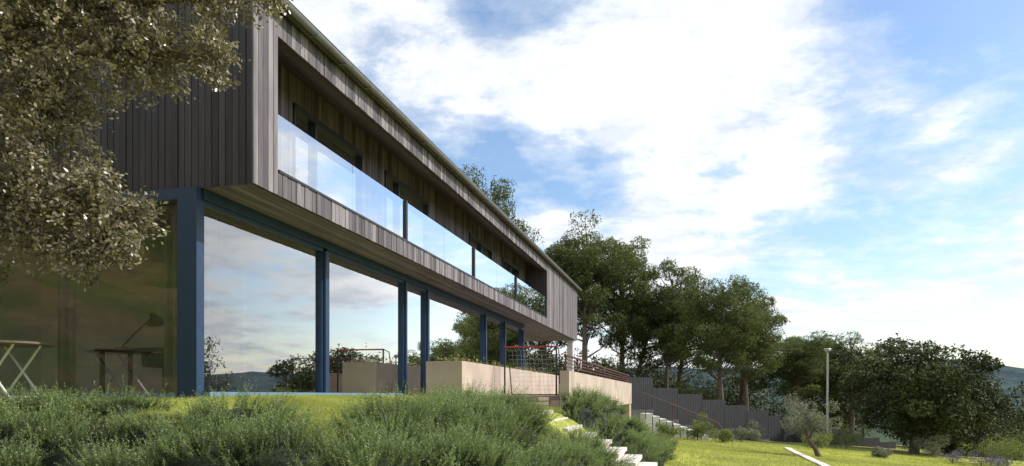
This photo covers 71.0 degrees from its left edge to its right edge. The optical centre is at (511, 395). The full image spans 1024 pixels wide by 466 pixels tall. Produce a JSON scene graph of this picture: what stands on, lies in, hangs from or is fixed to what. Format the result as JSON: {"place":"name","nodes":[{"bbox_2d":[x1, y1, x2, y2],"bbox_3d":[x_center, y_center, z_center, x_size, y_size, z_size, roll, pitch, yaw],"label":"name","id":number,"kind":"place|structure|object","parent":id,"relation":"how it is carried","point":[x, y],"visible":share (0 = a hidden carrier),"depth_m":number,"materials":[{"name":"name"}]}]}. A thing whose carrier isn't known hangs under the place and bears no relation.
{"place":"outdoors","nodes":[
{"label":"outdoors","id":0,"kind":"place"},
{"bbox_2d":[1,392,424,398],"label":"window sill","id":1,"kind":"structure","parent":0,"point":[209,393],"depth_m":9.94,"materials":[{"name":"metal"}]},
{"bbox_2d":[278,38,546,316],"bbox_3d":[-3.905,-4.060,23.239,7.940,2.680,27.080,0,0,14],"label":"soffit","id":2,"kind":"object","parent":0,"point":[536,279],"visible":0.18,"depth_m":21.60,"materials":[{"name":"wood"}]},
{"bbox_2d":[0,0,252,200],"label":"gable cladding","id":3,"kind":"structure","parent":2,"relation":"attached to","point":[203,139],"depth_m":9.37,"materials":[{"name":"grey wood"}]},
{"bbox_2d":[202,41,575,341],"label":"soffit boards","id":4,"kind":"object","parent":2,"relation":"attached to","point":[261,200],"visible":0.26,"depth_m":13.35,"materials":[{"name":"wood"}]},
{"bbox_2d":[278,63,525,283],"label":"loggia cladding","id":5,"kind":"structure","parent":2,"relation":"attached to","point":[378,160],"depth_m":14.85,"materials":[{"name":"brown wood"}]},
{"bbox_2d":[293,102,518,278],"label":"door frames","id":6,"kind":"structure","parent":2,"relation":"attached to","point":[315,122],"depth_m":13.97,"materials":[{"name":"black metal"}]},
{"bbox_2d":[296,113,516,275],"bbox_3d":[-1.694,-3.850,19.213,0.001,1.600,15.700,0,0,14],"label":"door glass","id":7,"kind":"object","parent":6,"relation":"in","point":[324,139],"visible":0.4,"depth_m":13.72,"materials":[{"name":"glass"}]},
{"bbox_2d":[278,170,546,317],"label":"balustrade posts","id":8,"kind":"object","parent":2,"relation":"on","point":[405,238],"visible":0.89,"depth_m":14.07,"materials":[{"name":"metal"}]},
{"bbox_2d":[278,115,544,315],"bbox_3d":[-0.939,-3.420,18.805,0.001,0.780,18.728,0,0,14],"label":"balustrade glass","id":9,"kind":"object","parent":8,"relation":"attached to","point":[305,158],"visible":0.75,"depth_m":12.89,"materials":[{"name":"clear glass"}]},
{"bbox_2d":[252,1,576,340],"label":"front cladding","id":10,"kind":"structure","parent":2,"relation":"attached to","point":[561,293],"depth_m":11.55,"materials":[{"name":"grey wood"}]},
{"bbox_2d":[267,0,578,290],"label":"roof","id":11,"kind":"structure","parent":2,"relation":"on","point":[298,26],"depth_m":13.11,"materials":[{"name":"zinc"},{"name":"wood"}]},
{"bbox_2d":[275,0,581,290],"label":"gutter","id":12,"kind":"object","parent":11,"relation":"attached to","point":[309,26],"visible":0.97,"depth_m":13.03,"materials":[{"name":"metal"}]},
{"bbox_2d":[32,358,1023,465],"bbox_3d":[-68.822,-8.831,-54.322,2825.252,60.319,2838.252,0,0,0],"label":"ground","id":13,"kind":"structure","parent":0,"point":[1012,377],"depth_m":36.32,"materials":[{"name":"green plant"}]},
{"bbox_2d":[0,340,55,399],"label":"folding garden table","id":14,"kind":"object","parent":13,"relation":"on","point":[10,344],"visible":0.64,"depth_m":9.09,"materials":[{"name":"white paint"}]},
{"bbox_2d":[0,0,292,291],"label":"holm oak","id":15,"kind":"object","parent":13,"relation":"on","point":[77,193],"visible":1,"depth_m":6.03,"materials":[{"name":"green plant"}]},
{"bbox_2d":[0,374,643,465],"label":"rosemary bank","id":16,"kind":"structure","parent":13,"relation":"on","point":[501,429],"depth_m":6.54,"materials":[{"name":"green plant"}]},
{"bbox_2d":[0,393,989,465],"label":"lawn grass","id":17,"kind":"structure","parent":13,"relation":"on","point":[332,402],"depth_m":23.42,"materials":[{"name":"green plant"}]},
{"bbox_2d":[459,163,544,243],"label":"pine tree","id":18,"kind":"object","parent":13,"relation":"on","point":[498,196],"visible":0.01,"depth_m":58.31,"materials":[{"name":"green plant"}]},
{"bbox_2d":[485,397,549,406],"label":"deck steps","id":19,"kind":"structure","parent":13,"relation":"on","point":[545,399],"depth_m":16.78,"materials":[{"name":"beige concrete"}]},
{"bbox_2d":[524,238,594,373],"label":"pine tree","id":20,"kind":"object","parent":13,"relation":"on","point":[544,353],"visible":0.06,"depth_m":60.34,"materials":[{"name":"green plant"}]},
{"bbox_2d":[496,354,631,419],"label":"terrace","id":21,"kind":"structure","parent":13,"relation":"on","point":[622,390],"depth_m":22.16,"materials":[{"name":"concrete"}]},
{"bbox_2d":[426,341,558,396],"bbox_3d":[-0.067,-0.405,21.490,0.830,1.610,11.900,0,0,14],"label":"concrete planter","id":22,"kind":"object","parent":21,"relation":"on","point":[446,371],"visible":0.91,"depth_m":17.33,"materials":[{"name":"concrete"}]},
{"bbox_2d":[504,346,560,394],"bbox_3d":[0.550,-0.620,18.476,1.374,1.240,0.786,0,0,14],"label":"football goal","id":23,"kind":"object","parent":21,"relation":"on","point":[556,363],"visible":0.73,"depth_m":18.27,"materials":[{"name":"metal"}]},
{"bbox_2d":[567,340,573,371],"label":"porch columns","id":24,"kind":"structure","parent":21,"relation":"on","point":[570,347],"depth_m":35.05,"materials":[{"name":"white paint"}]},
{"bbox_2d":[544,209,645,373],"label":"pine tree","id":25,"kind":"object","parent":13,"relation":"on","point":[596,247],"visible":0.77,"depth_m":57.22,"materials":[{"name":"green plant"}]},
{"bbox_2d":[545,410,656,465],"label":"stone steps","id":26,"kind":"structure","parent":13,"relation":"on","point":[623,451],"depth_m":13.78,"materials":[{"name":"white stone"}]},
{"bbox_2d":[556,383,682,465],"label":"rosemary hedge","id":27,"kind":"object","parent":13,"relation":"on","point":[592,407],"visible":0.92,"depth_m":16.18,"materials":[{"name":"green plant"}]},
{"bbox_2d":[579,236,667,378],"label":"pine tree","id":28,"kind":"object","parent":13,"relation":"on","point":[631,288],"visible":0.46,"depth_m":60.00,"materials":[{"name":"green plant"}]},
{"bbox_2d":[611,284,680,376],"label":"pine tree","id":29,"kind":"object","parent":13,"relation":"on","point":[645,352],"visible":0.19,"depth_m":64.37,"materials":[{"name":"green plant"}]},
{"bbox_2d":[630,257,708,387],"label":"pine tree","id":30,"kind":"object","parent":13,"relation":"on","point":[665,310],"visible":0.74,"depth_m":59.21,"materials":[{"name":"green plant"}]},
{"bbox_2d":[656,422,684,436],"bbox_3d":[7.960,1.785,36.444,1.588,0.968,1.031,0,0,0],"label":"garden shrub","id":31,"kind":"object","parent":13,"relation":"on","point":[663,428],"visible":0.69,"depth_m":36.24,"materials":[{"name":"green plant"}]},
{"bbox_2d":[649,283,717,387],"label":"pine tree","id":32,"kind":"object","parent":13,"relation":"on","point":[681,365],"visible":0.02,"depth_m":62.79,"materials":[{"name":"green plant"}]},
{"bbox_2d":[640,392,732,441],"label":"garden stairs","id":33,"kind":"structure","parent":13,"relation":"on","point":[649,418],"depth_m":37.20,"materials":[{"name":"white paint"}]},
{"bbox_2d":[685,412,719,439],"bbox_3d":[9.405,1.585,35.870,1.410,1.586,1.878,0,0,-13],"label":"garden shrub","id":34,"kind":"object","parent":13,"relation":"on","point":[700,428],"visible":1,"depth_m":35.82,"materials":[{"name":"green plant"}]},
{"bbox_2d":[709,427,732,442],"bbox_3d":[10.740,2.052,36.515,1.060,0.860,1.362,0,0,-23],"label":"garden shrub","id":35,"kind":"object","parent":13,"relation":"on","point":[725,435],"visible":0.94,"depth_m":36.16,"materials":[{"name":"green plant"}]},
{"bbox_2d":[674,275,770,399],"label":"pine tree","id":36,"kind":"object","parent":13,"relation":"on","point":[724,330],"visible":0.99,"depth_m":52.18,"materials":[{"name":"green plant"}]},
{"bbox_2d":[717,426,760,441],"bbox_3d":[12.294,2.134,38.760,2.182,0.992,1.606,0,0,0],"label":"garden shrub","id":37,"kind":"object","parent":13,"relation":"on","point":[752,433],"visible":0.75,"depth_m":38.59,"materials":[{"name":"green plant"}]},
{"bbox_2d":[702,273,790,410],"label":"pine tree","id":38,"kind":"object","parent":13,"relation":"on","point":[766,341],"visible":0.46,"depth_m":55.85,"materials":[{"name":"green plant"}]},
{"bbox_2d":[714,333,786,404],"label":"pine tree","id":39,"kind":"object","parent":13,"relation":"on","point":[761,385],"visible":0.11,"depth_m":66.87,"materials":[{"name":"green plant"}]},
{"bbox_2d":[742,420,770,439],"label":"garden shrub","id":40,"kind":"object","parent":13,"relation":"on","point":[759,427],"visible":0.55,"depth_m":43.85,"materials":[{"name":"green plant"}]},
{"bbox_2d":[626,376,895,448],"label":"boundary fence","id":41,"kind":"object","parent":13,"relation":"on","point":[723,414],"visible":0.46,"depth_m":42.72,"materials":[{"name":"grey wood"}]},
{"bbox_2d":[524,342,1023,448],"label":"distant trees","id":42,"kind":"object","parent":13,"relation":"on","point":[843,412],"visible":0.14,"depth_m":69.96,"materials":[{"name":"green plant"}]},
{"bbox_2d":[755,330,840,419],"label":"pine tree","id":43,"kind":"object","parent":13,"relation":"on","point":[794,376],"visible":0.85,"depth_m":62.80,"materials":[{"name":"green plant"}]},
{"bbox_2d":[780,391,842,457],"bbox_3d":[12.328,1.262,29.964,2.576,2.887,2.021,0,0,0],"label":"olive tree","id":44,"kind":"object","parent":13,"relation":"on","point":[809,430],"visible":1,"depth_m":29.86,"materials":[{"name":"green plant"}]},
{"bbox_2d":[776,335,850,424],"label":"pine tree","id":45,"kind":"object","parent":13,"relation":"on","point":[833,352],"visible":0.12,"depth_m":66.52,"materials":[{"name":"green plant"}]},
{"bbox_2d":[800,431,832,448],"bbox_3d":[16.834,2.428,39.273,1.934,1.149,2.085,0,0,-36],"label":"garden shrub","id":46,"kind":"object","parent":13,"relation":"on","point":[821,440],"visible":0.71,"depth_m":38.83,"materials":[{"name":"green plant"}]},
{"bbox_2d":[824,348,830,445],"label":"street lamp","id":47,"kind":"object","parent":13,"relation":"on","point":[827,350],"visible":0.73,"depth_m":45.95,"materials":[{"name":"grey metal"}]},
{"bbox_2d":[824,424,869,448],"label":"garden shrub","id":48,"kind":"object","parent":13,"relation":"on","point":[851,439],"visible":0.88,"depth_m":42.75,"materials":[{"name":"green plant"}]},
{"bbox_2d":[812,330,890,433],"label":"pine tree","id":49,"kind":"object","parent":13,"relation":"on","point":[832,381],"visible":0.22,"depth_m":65.63,"materials":[{"name":"green plant"}]},
{"bbox_2d":[871,446,892,458],"bbox_3d":[17.627,2.771,34.455,1.045,0.675,1.542,0,0,44],"label":"garden shrub","id":50,"kind":"object","parent":13,"relation":"on","point":[878,451],"visible":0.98,"depth_m":34.33,"materials":[{"name":"green plant"}]},
{"bbox_2d":[836,332,1004,453],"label":"holm oak","id":51,"kind":"object","parent":13,"relation":"on","point":[916,378],"visible":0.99,"depth_m":42.50,"materials":[{"name":"green plant"}]},
{"bbox_2d":[897,432,950,457],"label":"garden shrub","id":52,"kind":"object","parent":13,"relation":"on","point":[938,443],"visible":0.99,"depth_m":40.87,"materials":[{"name":"green plant"}]},
{"bbox_2d":[939,447,965,463],"bbox_3d":[21.372,2.984,35.118,1.280,0.916,1.378,0,0,-30],"label":"lavender bush","id":53,"kind":"object","parent":13,"relation":"on","point":[956,455],"visible":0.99,"depth_m":34.92,"materials":[{"name":"purple plant"}]},
{"bbox_2d":[894,362,1018,456],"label":"holm oak","id":54,"kind":"object","parent":13,"relation":"on","point":[980,421],"visible":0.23,"depth_m":44.29,"materials":[{"name":"green plant"}]},
{"bbox_2d":[932,435,1023,460],"bbox_3d":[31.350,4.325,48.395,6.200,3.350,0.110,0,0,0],"label":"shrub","id":55,"kind":"object","parent":13,"relation":"on","point":[1008,440],"visible":0.16,"depth_m":48.40,"materials":[{"name":"green plant"}]},
{"bbox_2d":[966,450,1003,465],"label":"lavender bush","id":56,"kind":"object","parent":13,"relation":"on","point":[986,462],"visible":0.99,"depth_m":34.79,"materials":[{"name":"green plant"}]},
{"bbox_2d":[958,438,1023,465],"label":"garden shrub","id":57,"kind":"object","parent":13,"relation":"on","point":[1016,450],"visible":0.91,"depth_m":36.98,"materials":[{"name":"green plant"}]},
{"bbox_2d":[985,452,1012,465],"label":"lavender bush","id":58,"kind":"object","parent":13,"relation":"on","point":[1006,462],"visible":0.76,"depth_m":35.48,"materials":[{"name":"purple plant"}]},
{"bbox_2d":[979,428,1023,464],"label":"garden shrub","id":59,"kind":"object","parent":13,"relation":"on","point":[1005,443],"visible":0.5,"depth_m":39.70,"materials":[{"name":"green plant"}]},
{"bbox_2d":[985,409,1023,459],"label":"garden shrub","id":60,"kind":"object","parent":13,"relation":"on","point":[1009,428],"visible":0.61,"depth_m":43.37,"materials":[{"name":"green plant"}]},
{"bbox_2d":[289,0,1023,369],"label":"sky","id":61,"kind":"structure","parent":0,"point":[860,162],"materials":[{"name":"blue"}]},
{"bbox_2d":[784,447,829,465],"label":"stone path","id":62,"kind":"structure","parent":0,"point":[806,457],"depth_m":27.81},
{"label":"interior floor","id":63,"kind":"structure","parent":0,"visible":0},
{"bbox_2d":[94,347,163,393],"bbox_3d":[-5.543,-0.350,10.944,1.300,0.700,0.700,0,0,14],"label":"desk","id":64,"kind":"object","parent":63,"relation":"on","point":[152,357],"visible":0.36,"depth_m":10.70,"materials":[{"name":"brown wood"}]},
{"bbox_2d":[115,312,163,347],"bbox_3d":[-5.570,-0.968,10.744,0.824,0.535,0.260,0,0,14],"label":"desk lamp","id":65,"kind":"object","parent":64,"relation":"on","point":[154,320],"visible":0.85,"depth_m":10.66,"materials":[{"name":"black metal"}]},
{"bbox_2d":[58,211,222,393],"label":"curtains","id":66,"kind":"object","parent":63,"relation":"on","point":[213,302],"visible":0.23,"depth_m":10.07,"materials":[{"name":"fabric"}]},
{"bbox_2d":[162,368,163,393],"bbox_3d":[-5.309,-0.475,11.581,0.450,0.950,0.450,0,0,14],"label":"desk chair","id":67,"kind":"object","parent":63,"relation":"on","point":[163,380],"visible":0.05,"depth_m":11.43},
{"bbox_2d":[0,205,522,393],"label":"interior walls","id":68,"kind":"structure","parent":63,"relation":"on","point":[117,305],"depth_m":14.29,"materials":[{"name":"paint"}]},
{"bbox_2d":[4,186,523,398],"bbox_3d":[-5.164,-1.320,19.192,6.990,2.740,18.800,0,0,14],"label":"steel window frame","id":69,"kind":"object","parent":63,"relation":"on","point":[192,202],"visible":0.73,"depth_m":9.84,"materials":[{"name":"blue metal"}]},
{"bbox_2d":[284,238,519,392],"bbox_3d":[-1.877,-1.270,18.341,0.001,2.460,18.480,0,0,14],"label":"window glass","id":70,"kind":"object","parent":69,"relation":"attached to","point":[364,327],"visible":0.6,"depth_m":14.34,"materials":[{"name":"clear glass"}]},
{"bbox_2d":[246,358,283,390],"bbox_3d":[-5.959,-0.475,15.423,0.950,0.750,2.300,0,0,14],"label":"sofa","id":71,"kind":"object","parent":63,"relation":"on","point":[270,379],"visible":0.32,"depth_m":16.22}
]}

